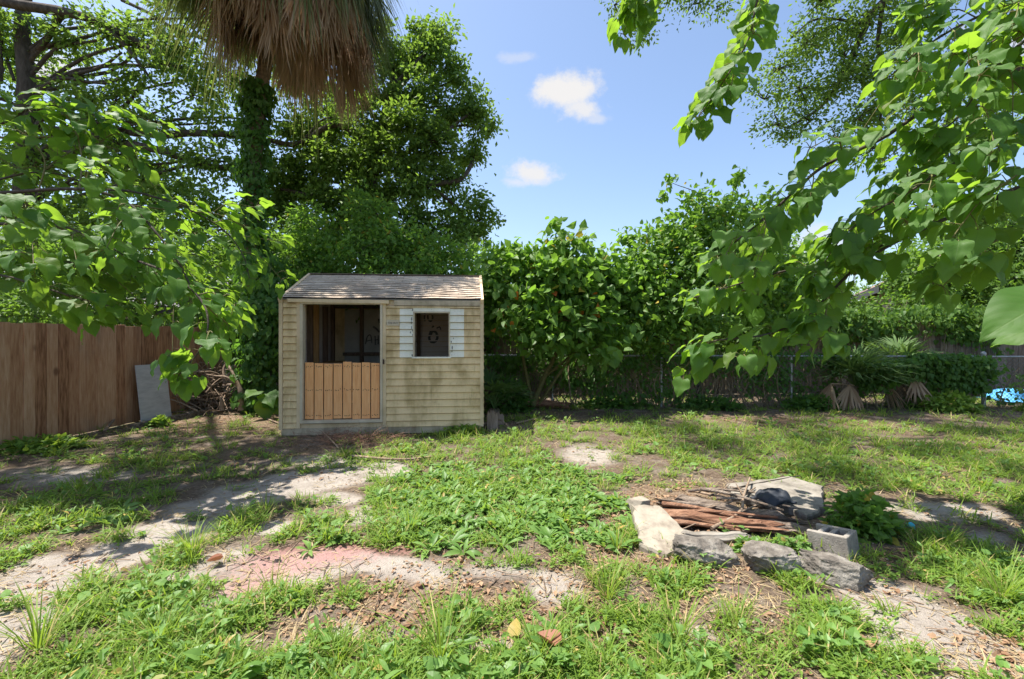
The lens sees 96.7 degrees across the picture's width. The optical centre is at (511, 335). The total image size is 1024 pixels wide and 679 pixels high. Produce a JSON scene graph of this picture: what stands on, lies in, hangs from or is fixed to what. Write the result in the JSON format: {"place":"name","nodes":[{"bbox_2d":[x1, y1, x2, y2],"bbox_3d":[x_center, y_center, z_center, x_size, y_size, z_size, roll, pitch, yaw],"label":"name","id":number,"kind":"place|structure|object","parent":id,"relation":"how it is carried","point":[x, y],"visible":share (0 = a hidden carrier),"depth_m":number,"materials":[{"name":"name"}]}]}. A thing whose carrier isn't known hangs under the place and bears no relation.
{"place":"outdoors","nodes":[
{"label":"outdoors","id":0,"kind":"place"},
{"bbox_2d":[0,350,1023,678],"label":"ground","id":1,"kind":"structure","parent":0,"point":[922,622],"depth_m":3.64,"materials":[{"name":"soil"}]},
{"bbox_2d":[0,432,88,455],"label":"leafy weed","id":2,"kind":"object","parent":1,"relation":"on","point":[17,446],"visible":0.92,"depth_m":5.82,"materials":[{"name":"green plant"}]},
{"bbox_2d":[0,572,117,667],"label":"grass tuft","id":3,"kind":"object","parent":1,"relation":"on","point":[37,639],"visible":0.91,"depth_m":2.13,"materials":[{"name":"plant"}]},
{"bbox_2d":[103,419,114,432],"bbox_3d":[-6.603,1.308,7.657,0.043,0.301,1.805,0,0,-30],"label":"dead stick","id":4,"kind":"object","parent":1,"relation":"on","point":[108,426],"visible":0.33,"depth_m":7.05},
{"bbox_2d":[0,322,222,443],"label":"privacy fence","id":5,"kind":"object","parent":1,"relation":"on","point":[60,379],"visible":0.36,"depth_m":6.72,"materials":[{"name":"wood"}]},
{"bbox_2d":[0,195,239,341],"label":"evergreen shrub","id":6,"kind":"object","parent":1,"relation":"on","point":[10,306],"visible":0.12,"depth_m":9.07,"materials":[{"name":"green plant"}]},
{"bbox_2d":[0,65,298,402],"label":"broad leaved tree","id":7,"kind":"object","parent":1,"relation":"on","point":[159,276],"visible":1,"depth_m":4.20,"materials":[{"name":"green plant"}]},
{"bbox_2d":[135,365,171,421],"bbox_3d":[-6.136,0.975,7.796,0.021,0.980,0.520,-8,-2,14],"label":"leaning board","id":8,"kind":"object","parent":1,"relation":"on","point":[154,401],"visible":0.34,"depth_m":7.74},
{"bbox_2d":[103,588,214,658],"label":"grass tuft","id":9,"kind":"object","parent":1,"relation":"on","point":[157,622],"visible":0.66,"depth_m":2.16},
{"bbox_2d":[144,414,173,427],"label":"leafy weed","id":10,"kind":"object","parent":1,"relation":"on","point":[159,421],"visible":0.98,"depth_m":7.35,"materials":[{"name":"green plant"}]},
{"bbox_2d":[0,0,333,322],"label":"oak tree","id":11,"kind":"object","parent":1,"relation":"on","point":[23,51],"visible":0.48,"depth_m":12.70,"materials":[{"name":"green plant"}]},
{"bbox_2d":[94,279,240,379],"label":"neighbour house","id":12,"kind":"structure","parent":1,"relation":"on","point":[162,311],"depth_m":14.85,"materials":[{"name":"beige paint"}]},
{"bbox_2d":[130,409,209,428],"bbox_3d":[-5.901,1.436,7.930,0.090,0.102,1.463,0,0,10],"label":"edging timber","id":13,"kind":"object","parent":1,"relation":"on","point":[173,417],"visible":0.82,"depth_m":8.00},
{"bbox_2d":[151,515,234,555],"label":"grass tuft","id":14,"kind":"object","parent":1,"relation":"on","point":[186,544],"visible":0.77,"depth_m":3.05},
{"bbox_2d":[170,348,243,415],"bbox_3d":[-6.180,0.830,8.934,2.845,1.231,2.257,0,0,0],"label":"brush pile","id":15,"kind":"object","parent":1,"relation":"on","point":[210,386],"visible":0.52,"depth_m":8.74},
{"bbox_2d":[219,397,224,410],"bbox_3d":[-5.413,1.262,8.500,0.109,0.255,0.111,0,0,0],"label":"cut stake","id":16,"kind":"object","parent":15,"relation":"on","point":[221,405],"visible":0.99,"depth_m":8.47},
{"bbox_2d":[207,362,243,410],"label":"leaning branch","id":17,"kind":"object","parent":15,"relation":"on","point":[237,384],"visible":0.79,"depth_m":8.50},
{"bbox_2d":[207,553,222,560],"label":"dry leaf","id":18,"kind":"object","parent":1,"relation":"on","point":[217,556],"visible":1,"depth_m":2.88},
{"bbox_2d":[210,408,237,414],"bbox_3d":[-5.331,1.438,9.026,0.070,0.074,1.273,0,0,23],"label":"edging timber","id":19,"kind":"object","parent":1,"relation":"on","point":[223,411],"visible":0.36,"depth_m":8.62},
{"bbox_2d":[223,499,268,526],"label":"grass tuft","id":20,"kind":"object","parent":1,"relation":"on","point":[245,515],"visible":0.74,"depth_m":3.54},
{"bbox_2d":[223,247,297,413],"bbox_3d":[-4.855,-0.075,9.011,1.628,3.420,1.582,0,0,0],"label":"climbing vine","id":21,"kind":"object","parent":1,"relation":"on","point":[259,355],"visible":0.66,"depth_m":8.62,"materials":[{"name":"green plant"}]},
{"bbox_2d":[245,389,278,419],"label":"elephant ear plant","id":22,"kind":"object","parent":1,"relation":"on","point":[266,406],"visible":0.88,"depth_m":7.91,"materials":[{"name":"green plant"}]},
{"bbox_2d":[178,218,353,374],"bbox_3d":[-6.206,-0.861,11.282,4.684,4.652,3.909,0,0,0],"label":"evergreen shrub","id":23,"kind":"object","parent":1,"relation":"on","point":[297,265],"visible":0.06,"depth_m":11.16,"materials":[{"name":"green plant"}]},
{"bbox_2d":[126,0,407,323],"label":"cabbage palm","id":24,"kind":"object","parent":1,"relation":"on","point":[301,47],"visible":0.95,"depth_m":9.85,"materials":[{"name":"plant"}]},
{"bbox_2d":[225,73,279,392],"bbox_3d":[-5.665,-1.908,9.997,1.094,7.520,1.022,0,0,0],"label":"climbing vine","id":25,"kind":"object","parent":24,"relation":"attached to","point":[250,100],"visible":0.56,"depth_m":9.82,"materials":[{"name":"green plant"}]},
{"bbox_2d":[247,557,291,596],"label":"grass tuft","id":26,"kind":"object","parent":1,"relation":"on","point":[265,582],"visible":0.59,"depth_m":2.62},
{"bbox_2d":[249,485,291,513],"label":"grass tuft","id":27,"kind":"object","parent":1,"relation":"on","point":[266,505],"visible":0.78,"depth_m":3.80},
{"bbox_2d":[268,424,417,449],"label":"dry twigs","id":28,"kind":"object","parent":1,"relation":"on","point":[359,436],"visible":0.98,"depth_m":6.25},
{"bbox_2d":[293,604,395,676],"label":"grass tuft","id":29,"kind":"object","parent":1,"relation":"on","point":[341,644],"visible":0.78,"depth_m":2.06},
{"bbox_2d":[238,3,508,273],"bbox_3d":[-4.123,-4.243,13.844,8.095,11.406,3.818,0,0,0],"label":"oak tree","id":30,"kind":"object","parent":1,"relation":"on","point":[372,156],"visible":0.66,"depth_m":13.32,"materials":[{"name":"green plant"}]},
{"bbox_2d":[268,179,489,323],"bbox_3d":[-3.210,-1.147,10.452,5.725,5.214,3.770,0,0,0],"label":"evergreen shrub","id":31,"kind":"object","parent":1,"relation":"on","point":[400,240],"visible":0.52,"depth_m":10.66,"materials":[{"name":"green plant"}]},
{"bbox_2d":[278,273,483,435],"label":"garden shed","id":32,"kind":"structure","parent":1,"relation":"on","point":[407,352],"depth_m":6.78,"materials":[{"name":"beige"}]},
{"bbox_2d":[305,362,379,419],"bbox_3d":[-2.492,0.801,6.719,1.074,0.846,0.053,0,0,-5],"label":"pallet half door","id":33,"kind":"structure","parent":32,"relation":"in","point":[351,388],"depth_m":6.70,"materials":[{"name":"brown wood"}]},
{"bbox_2d":[412,311,450,357],"bbox_3d":[-1.200,-0.016,6.814,0.579,0.698,0.121,0,0,-5],"label":"window","id":34,"kind":"structure","parent":32,"relation":"in","point":[414,312],"depth_m":6.76,"materials":[{"name":"white paint"}]},
{"bbox_2d":[350,455,432,459],"bbox_3d":[-1.454,1.438,5.354,1.019,0.054,0.214,0,0,5],"label":"dead stick","id":35,"kind":"object","parent":1,"relation":"on","point":[368,457],"visible":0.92,"depth_m":5.30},
{"bbox_2d":[378,501,443,530],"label":"grass tuft","id":36,"kind":"object","parent":1,"relation":"on","point":[407,515],"visible":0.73,"depth_m":3.44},
{"bbox_2d":[359,572,509,658],"bbox_3d":[-0.346,1.295,2.067,0.779,0.347,0.610,0,0,42],"label":"grass tuft","id":37,"kind":"object","parent":1,"relation":"on","point":[439,634],"visible":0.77,"depth_m":2.10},
{"bbox_2d":[41,273,866,353],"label":"distant trees","id":38,"kind":"object","parent":1,"relation":"on","point":[858,291],"visible":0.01,"depth_m":23.03,"materials":[{"name":"green plant"}]},
{"bbox_2d":[50,453,860,678],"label":"broadleaf weeds","id":39,"kind":"object","parent":1,"relation":"on","point":[546,533],"visible":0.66,"depth_m":3.71,"materials":[{"name":"green plant"}]},
{"bbox_2d":[438,423,487,435],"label":"leafy weed","id":40,"kind":"object","parent":1,"relation":"on","point":[469,428],"visible":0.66,"depth_m":6.72,"materials":[{"name":"green plant"}]},
{"bbox_2d":[486,410,497,429],"bbox_3d":[-0.305,1.311,7.040,0.170,0.340,0.060,0,-7,-14],"label":"rotten plank","id":41,"kind":"object","parent":1,"relation":"on","point":[492,419],"visible":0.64,"depth_m":7.01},
{"bbox_2d":[495,411,503,424],"bbox_3d":[-0.243,1.353,7.376,0.220,0.260,0.060,0,-11,-6],"label":"rotten plank","id":42,"kind":"object","parent":1,"relation":"on","point":[501,416],"visible":0.28,"depth_m":7.36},
{"bbox_2d":[484,375,534,414],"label":"leafy weed","id":43,"kind":"object","parent":1,"relation":"on","point":[521,401],"visible":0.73,"depth_m":8.62,"materials":[{"name":"green plant"}]},
{"bbox_2d":[484,363,535,412],"bbox_3d":[-0.314,0.981,8.276,1.540,0.959,1.656,0,0,26],"label":"palmetto","id":44,"kind":"object","parent":1,"relation":"on","point":[491,385],"visible":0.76,"depth_m":8.38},
{"bbox_2d":[0,393,1023,678],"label":"grass","id":45,"kind":"structure","parent":1,"relation":"on","point":[198,639],"depth_m":2.74,"materials":[{"name":"plant"}]},
{"bbox_2d":[0,393,1023,678],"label":"ovate weeds","id":46,"kind":"object","parent":1,"relation":"on","point":[512,669],"visible":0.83,"depth_m":2.25,"materials":[{"name":"green plant"}]},
{"bbox_2d":[0,396,1023,678],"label":"creeping weeds","id":47,"kind":"object","parent":1,"relation":"on","point":[694,584],"visible":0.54,"depth_m":2.86,"materials":[{"name":"green plant"}]},
{"bbox_2d":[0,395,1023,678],"bbox_3d":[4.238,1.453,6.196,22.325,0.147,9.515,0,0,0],"label":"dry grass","id":48,"kind":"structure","parent":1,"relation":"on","point":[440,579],"depth_m":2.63,"materials":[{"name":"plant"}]},
{"bbox_2d":[0,399,1023,678],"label":"leaf litter","id":49,"kind":"object","parent":1,"relation":"on","point":[768,613],"visible":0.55,"depth_m":2.56,"materials":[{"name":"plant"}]},
{"bbox_2d":[0,410,1023,678],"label":"pebbles","id":50,"kind":"object","parent":1,"relation":"on","point":[520,580],"visible":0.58,"depth_m":2.71,"materials":[{"name":"stone"}]},
{"bbox_2d":[492,597,582,678],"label":"grass tuft","id":51,"kind":"object","parent":1,"relation":"on","point":[526,628],"visible":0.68,"depth_m":2.10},
{"bbox_2d":[537,629,561,645],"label":"dry leaf","id":52,"kind":"object","parent":1,"relation":"on","point":[550,633],"visible":0.94,"depth_m":2.10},
{"bbox_2d":[528,399,571,408],"bbox_3d":[0.760,1.377,9.199,0.915,0.189,0.244,0,0,12],"label":"bark log","id":53,"kind":"object","parent":1,"relation":"on","point":[547,403],"visible":0.84,"depth_m":9.11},
{"bbox_2d":[448,238,671,334],"bbox_3d":[1.348,-0.588,12.815,7.658,4.098,3.642,0,0,0],"label":"background tree","id":54,"kind":"object","parent":1,"relation":"on","point":[482,242],"depth_m":12.28,"materials":[{"name":"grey plant"}]},
{"bbox_2d":[463,216,660,406],"bbox_3d":[0.945,-0.445,8.801,4.008,3.768,2.632,0,0,0],"label":"sapling tree","id":55,"kind":"object","parent":1,"relation":"on","point":[575,313],"visible":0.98,"depth_m":8.42,"materials":[{"name":"green plant"}]},
{"bbox_2d":[568,362,583,412],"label":"vine stem","id":56,"kind":"object","parent":1,"relation":"on","point":[569,387],"visible":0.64,"depth_m":9.12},
{"bbox_2d":[566,549,648,599],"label":"grass tuft","id":57,"kind":"object","parent":1,"relation":"on","point":[602,589],"visible":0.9,"depth_m":2.59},
{"bbox_2d":[587,508,641,548],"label":"grass tuft","id":58,"kind":"object","parent":1,"relation":"on","point":[617,536],"visible":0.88,"depth_m":3.22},
{"bbox_2d":[577,394,653,409],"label":"leafy weed","id":59,"kind":"object","parent":1,"relation":"on","point":[616,403],"visible":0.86,"depth_m":9.22,"materials":[{"name":"green plant"}]},
{"bbox_2d":[626,496,649,509],"bbox_3d":[1.057,1.421,3.829,0.182,0.113,0.128,0,0,-17],"label":"concrete chunk","id":60,"kind":"object","parent":1,"relation":"on","point":[639,500],"visible":0.59,"depth_m":3.79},
{"bbox_2d":[276,323,1023,394],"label":"privacy fence","id":61,"kind":"object","parent":1,"relation":"on","point":[1017,349],"visible":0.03,"depth_m":11.35,"materials":[{"name":"wood"}]},
{"bbox_2d":[484,312,785,395],"bbox_3d":[1.734,0.315,11.091,9.727,2.307,1.162,0,0,0],"label":"fence vine","id":62,"kind":"object","parent":61,"relation":"attached to","point":[721,347],"visible":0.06,"depth_m":11.02,"materials":[{"name":"green plant"}]},
{"bbox_2d":[779,298,1014,394],"bbox_3d":[9.389,0.258,11.193,6.302,2.419,1.454,0,0,0],"label":"fence vine","id":63,"kind":"object","parent":61,"relation":"attached to","point":[967,332],"visible":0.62,"depth_m":11.03,"materials":[{"name":"green plant"}]},
{"bbox_2d":[631,505,683,557],"bbox_3d":[1.078,1.434,3.316,0.410,0.192,0.639,0,0,0],"label":"broken slab","id":64,"kind":"object","parent":1,"relation":"on","point":[656,520],"depth_m":3.28,"materials":[{"name":"concrete"}]},
{"bbox_2d":[628,571,728,661],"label":"grass tuft","id":65,"kind":"object","parent":1,"relation":"on","point":[686,621],"visible":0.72,"depth_m":2.22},
{"bbox_2d":[672,534,740,568],"bbox_3d":[1.256,1.405,2.961,0.414,0.182,0.253,0,0,24],"label":"rock","id":66,"kind":"object","parent":1,"relation":"on","point":[693,547],"visible":0.92,"depth_m":2.90,"materials":[{"name":"stone"}]},
{"bbox_2d":[675,520,741,531],"bbox_3d":[1.397,1.425,3.396,0.576,0.069,0.054,0,0,22],"label":"bark strip","id":67,"kind":"object","parent":1,"relation":"on","point":[689,522],"visible":0.6,"depth_m":3.38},
{"bbox_2d":[675,395,747,411],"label":"leafy weed","id":68,"kind":"object","parent":1,"relation":"on","point":[711,404],"visible":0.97,"depth_m":9.10,"materials":[{"name":"green plant"}]},
{"bbox_2d":[681,529,751,543],"bbox_3d":[1.431,1.433,3.218,0.526,0.109,0.120,0,0,6],"label":"bark log","id":69,"kind":"object","parent":1,"relation":"on","point":[727,537],"visible":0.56,"depth_m":3.20,"materials":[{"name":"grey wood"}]},
{"bbox_2d":[607,164,832,398],"bbox_3d":[4.410,-1.129,9.794,5.470,5.027,2.805,0,0,-23],"label":"sapling tree","id":70,"kind":"object","parent":1,"relation":"on","point":[688,238],"visible":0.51,"depth_m":9.23,"materials":[{"name":"green plant"}]},
{"bbox_2d":[694,484,745,501],"bbox_3d":[1.817,1.385,3.963,0.326,0.087,0.387,0,0,0],"label":"dead stick","id":71,"kind":"object","parent":1,"relation":"on","point":[706,493],"visible":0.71,"depth_m":3.99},
{"bbox_2d":[688,488,754,492],"bbox_3d":[1.843,1.375,4.020,0.543,0.072,0.042,0,0,19],"label":"bark strip","id":72,"kind":"object","parent":1,"relation":"on","point":[698,489],"visible":0.71,"depth_m":4.01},
{"bbox_2d":[663,508,789,533],"bbox_3d":[1.491,1.409,3.465,1.093,0.129,0.184,0,0,21],"label":"bark log","id":73,"kind":"object","parent":1,"relation":"on","point":[749,524],"visible":0.63,"depth_m":3.38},
{"bbox_2d":[662,501,761,522],"bbox_3d":[1.538,1.381,3.553,0.736,0.064,0.049,0,0,38],"label":"bark strip","id":74,"kind":"object","parent":73,"relation":"on","point":[673,504],"visible":0.85,"depth_m":3.63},
{"bbox_2d":[690,509,777,518],"bbox_3d":[1.618,1.370,3.491,0.744,0.060,0.044,0,0,15],"label":"bark strip","id":75,"kind":"object","parent":73,"relation":"on","point":[730,512],"visible":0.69,"depth_m":3.47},
{"bbox_2d":[653,494,810,524],"bbox_3d":[1.737,1.398,3.676,1.140,0.111,0.178,0,0,30],"label":"bark log","id":76,"kind":"object","parent":1,"relation":"on","point":[690,500],"visible":0.64,"depth_m":3.63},
{"bbox_2d":[706,487,755,507],"bbox_3d":[1.868,1.368,3.819,0.795,0.035,0.076,0,0,-35],"label":"dead stick","id":77,"kind":"object","parent":76,"relation":"on","point":[728,502],"visible":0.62,"depth_m":3.72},
{"bbox_2d":[710,477,760,529],"bbox_3d":[1.927,1.358,3.684,0.360,0.119,1.161,0,0,36],"label":"forked stick","id":78,"kind":"object","parent":76,"relation":"on","point":[714,526],"visible":0.6,"depth_m":3.56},
{"bbox_2d":[700,487,783,510],"bbox_3d":[1.878,1.335,3.749,0.040,0.045,0.661,0,0,-42],"label":"bark strip","id":79,"kind":"object","parent":76,"relation":"on","point":[705,489],"visible":0.99,"depth_m":3.76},
{"bbox_2d":[717,497,799,508],"bbox_3d":[1.985,1.345,3.687,0.601,0.039,0.038,0,0,18],"label":"bark strip","id":80,"kind":"object","parent":76,"relation":"on","point":[731,498],"visible":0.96,"depth_m":3.73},
{"bbox_2d":[484,351,986,408],"bbox_3d":[3.262,0.907,9.411,12.346,1.205,0.087,0,0,3],"label":"chain link fence","id":81,"kind":"object","parent":1,"relation":"on","point":[982,353],"visible":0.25,"depth_m":9.32,"materials":[{"name":"metal"}]},
{"bbox_2d":[484,343,610,404],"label":"fence vine","id":82,"kind":"object","parent":81,"relation":"attached to","point":[508,364],"visible":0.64,"depth_m":9.48,"materials":[{"name":"green plant"}]},
{"bbox_2d":[574,347,847,407],"bbox_3d":[4.108,0.874,9.335,5.845,1.312,0.846,0,0,2],"label":"fence vine","id":83,"kind":"object","parent":81,"relation":"attached to","point":[640,363],"visible":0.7,"depth_m":9.32,"materials":[{"name":"green plant"}]},
{"bbox_2d":[848,349,1006,408],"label":"fence vine","id":84,"kind":"object","parent":81,"relation":"attached to","point":[961,373],"visible":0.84,"depth_m":8.84,"materials":[{"name":"green plant"}]},
{"bbox_2d":[689,578,783,628],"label":"grass tuft","id":85,"kind":"object","parent":1,"relation":"on","point":[734,614],"visible":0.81,"depth_m":2.34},
{"bbox_2d":[731,534,762,552],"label":"leafy weed","id":86,"kind":"object","parent":1,"relation":"on","point":[738,546],"visible":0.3,"depth_m":3.10,"materials":[{"name":"green plant"}]},
{"bbox_2d":[742,526,789,532],"bbox_3d":[1.898,1.412,3.308,0.538,0.064,0.052,0,0,4],"label":"bark strip","id":87,"kind":"object","parent":1,"relation":"on","point":[746,531],"visible":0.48,"depth_m":3.30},
{"bbox_2d":[741,540,803,575],"bbox_3d":[1.610,1.394,2.836,0.345,0.178,0.232,0,0,3],"label":"rock","id":88,"kind":"object","parent":1,"relation":"on","point":[755,554],"visible":0.83,"depth_m":2.77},
{"bbox_2d":[726,476,824,520],"bbox_3d":[2.388,1.411,4.067,0.875,0.117,0.760,0,0,-43],"label":"broken slab","id":89,"kind":"object","parent":1,"relation":"on","point":[810,504],"depth_m":3.97,"materials":[{"name":"grey concrete"}]},
{"bbox_2d":[708,475,799,496],"bbox_3d":[2.242,1.367,4.177,1.208,0.032,0.036,0,0,-25],"label":"dead stick","id":90,"kind":"object","parent":89,"relation":"on","point":[755,483],"visible":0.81,"depth_m":4.18,"materials":[{"name":"wood"}]},
{"bbox_2d":[750,488,796,505],"bbox_3d":[2.152,1.304,3.746,0.304,0.106,0.240,0,0,-17],"label":"rubber scrap","id":91,"kind":"object","parent":89,"relation":"on","point":[775,496],"visible":0.96,"depth_m":3.68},
{"bbox_2d":[770,533,811,554],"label":"leafy weed","id":92,"kind":"object","parent":1,"relation":"on","point":[791,542],"visible":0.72,"depth_m":3.06,"materials":[{"name":"green plant"}]},
{"bbox_2d":[776,521,815,537],"bbox_3d":[2.084,1.406,3.264,0.411,0.107,0.107,0,0,30],"label":"rock","id":93,"kind":"object","parent":1,"relation":"on","point":[793,525],"visible":0.41,"depth_m":3.27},
{"bbox_2d":[598,0,1023,229],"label":"oak tree","id":94,"kind":"object","parent":1,"relation":"on","point":[862,74],"visible":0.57,"depth_m":9.34,"materials":[{"name":"green plant"}]},
{"bbox_2d":[780,393,845,411],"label":"leafy weed","id":95,"kind":"object","parent":1,"relation":"on","point":[813,403],"visible":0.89,"depth_m":8.89,"materials":[{"name":"green plant"}]},
{"bbox_2d":[607,0,1023,396],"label":"broad leaved tree","id":96,"kind":"object","parent":1,"relation":"on","point":[999,58],"visible":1,"depth_m":3.41,"materials":[{"name":"green plant"}]},
{"bbox_2d":[755,230,887,349],"bbox_3d":[8.064,-0.978,13.160,4.563,4.878,3.636,0,0,-10],"label":"background tree","id":97,"kind":"object","parent":1,"relation":"on","point":[855,289],"visible":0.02,"depth_m":12.59,"materials":[{"name":"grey plant"}]},
{"bbox_2d":[807,523,859,561],"bbox_3d":[2.141,1.382,3.033,0.175,0.175,0.235,-3,-5,-36],"label":"cinder block","id":98,"kind":"object","parent":1,"relation":"on","point":[840,540],"depth_m":2.98,"materials":[{"name":"concrete"}]},
{"bbox_2d":[799,548,871,592],"bbox_3d":[1.923,1.399,2.711,0.372,0.193,0.233,0,0,26],"label":"rock","id":99,"kind":"object","parent":1,"relation":"on","point":[848,574],"visible":0.76,"depth_m":2.65,"materials":[{"name":"stone"}]},
{"bbox_2d":[818,484,909,545],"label":"leafy weed","id":100,"kind":"object","parent":1,"relation":"on","point":[868,516],"visible":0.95,"depth_m":3.25,"materials":[{"name":"green plant"}]},
{"bbox_2d":[804,339,925,410],"bbox_3d":[6.911,0.878,9.192,2.161,1.724,2.259,0,0,23],"label":"palmetto","id":101,"kind":"object","parent":1,"relation":"on","point":[850,396],"visible":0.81,"depth_m":8.88,"materials":[{"name":"plant"}]},
{"bbox_2d":[860,634,877,647],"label":"dry leaf","id":102,"kind":"object","parent":1,"relation":"on","point":[870,643],"visible":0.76,"depth_m":2.11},
{"bbox_2d":[881,394,930,408],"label":"leafy weed","id":103,"kind":"object","parent":1,"relation":"on","point":[909,402],"visible":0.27,"depth_m":9.15,"materials":[{"name":"green plant"}]},
{"bbox_2d":[863,333,964,406],"bbox_3d":[8.189,0.757,9.568,2.359,1.630,2.101,0,0,0],"label":"palmetto","id":104,"kind":"object","parent":1,"relation":"on","point":[919,387],"visible":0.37,"depth_m":9.28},
{"bbox_2d":[846,183,1023,322],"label":"background tree","id":105,"kind":"object","parent":1,"relation":"on","point":[971,296],"visible":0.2,"depth_m":12.28,"materials":[{"name":"green plant"}]},
{"bbox_2d":[848,222,1023,321],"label":"neighbour house","id":106,"kind":"structure","parent":1,"relation":"on","point":[877,289],"depth_m":15.44,"materials":[{"name":"beige paint"}]},
{"bbox_2d":[909,504,969,545],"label":"grass tuft","id":107,"kind":"object","parent":1,"relation":"on","point":[936,538],"visible":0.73,"depth_m":3.13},
{"bbox_2d":[909,387,985,414],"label":"leafy weed","id":108,"kind":"object","parent":1,"relation":"on","point":[949,401],"visible":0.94,"depth_m":8.66,"materials":[{"name":"green plant"}]},
{"bbox_2d":[932,538,1023,605],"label":"grass tuft","id":109,"kind":"object","parent":1,"relation":"on","point":[1008,584],"visible":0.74,"depth_m":2.50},
{"bbox_2d":[976,388,1023,402],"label":"blue tarp","id":110,"kind":"object","parent":1,"relation":"on","point":[1011,398],"visible":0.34,"depth_m":10.12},
{"bbox_2d":[990,356,1023,406],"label":"chain link fence","id":111,"kind":"object","parent":1,"relation":"on","point":[1007,357],"visible":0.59,"depth_m":9.00,"materials":[{"name":"metal"}]},
{"bbox_2d":[988,362,1023,407],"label":"fence vine","id":112,"kind":"object","parent":111,"relation":"attached to","point":[1010,386],"visible":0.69,"depth_m":9.13,"materials":[{"name":"green plant"}]},
{"bbox_2d":[0,0,1023,315],"label":"sky","id":113,"kind":"structure","parent":0,"point":[592,138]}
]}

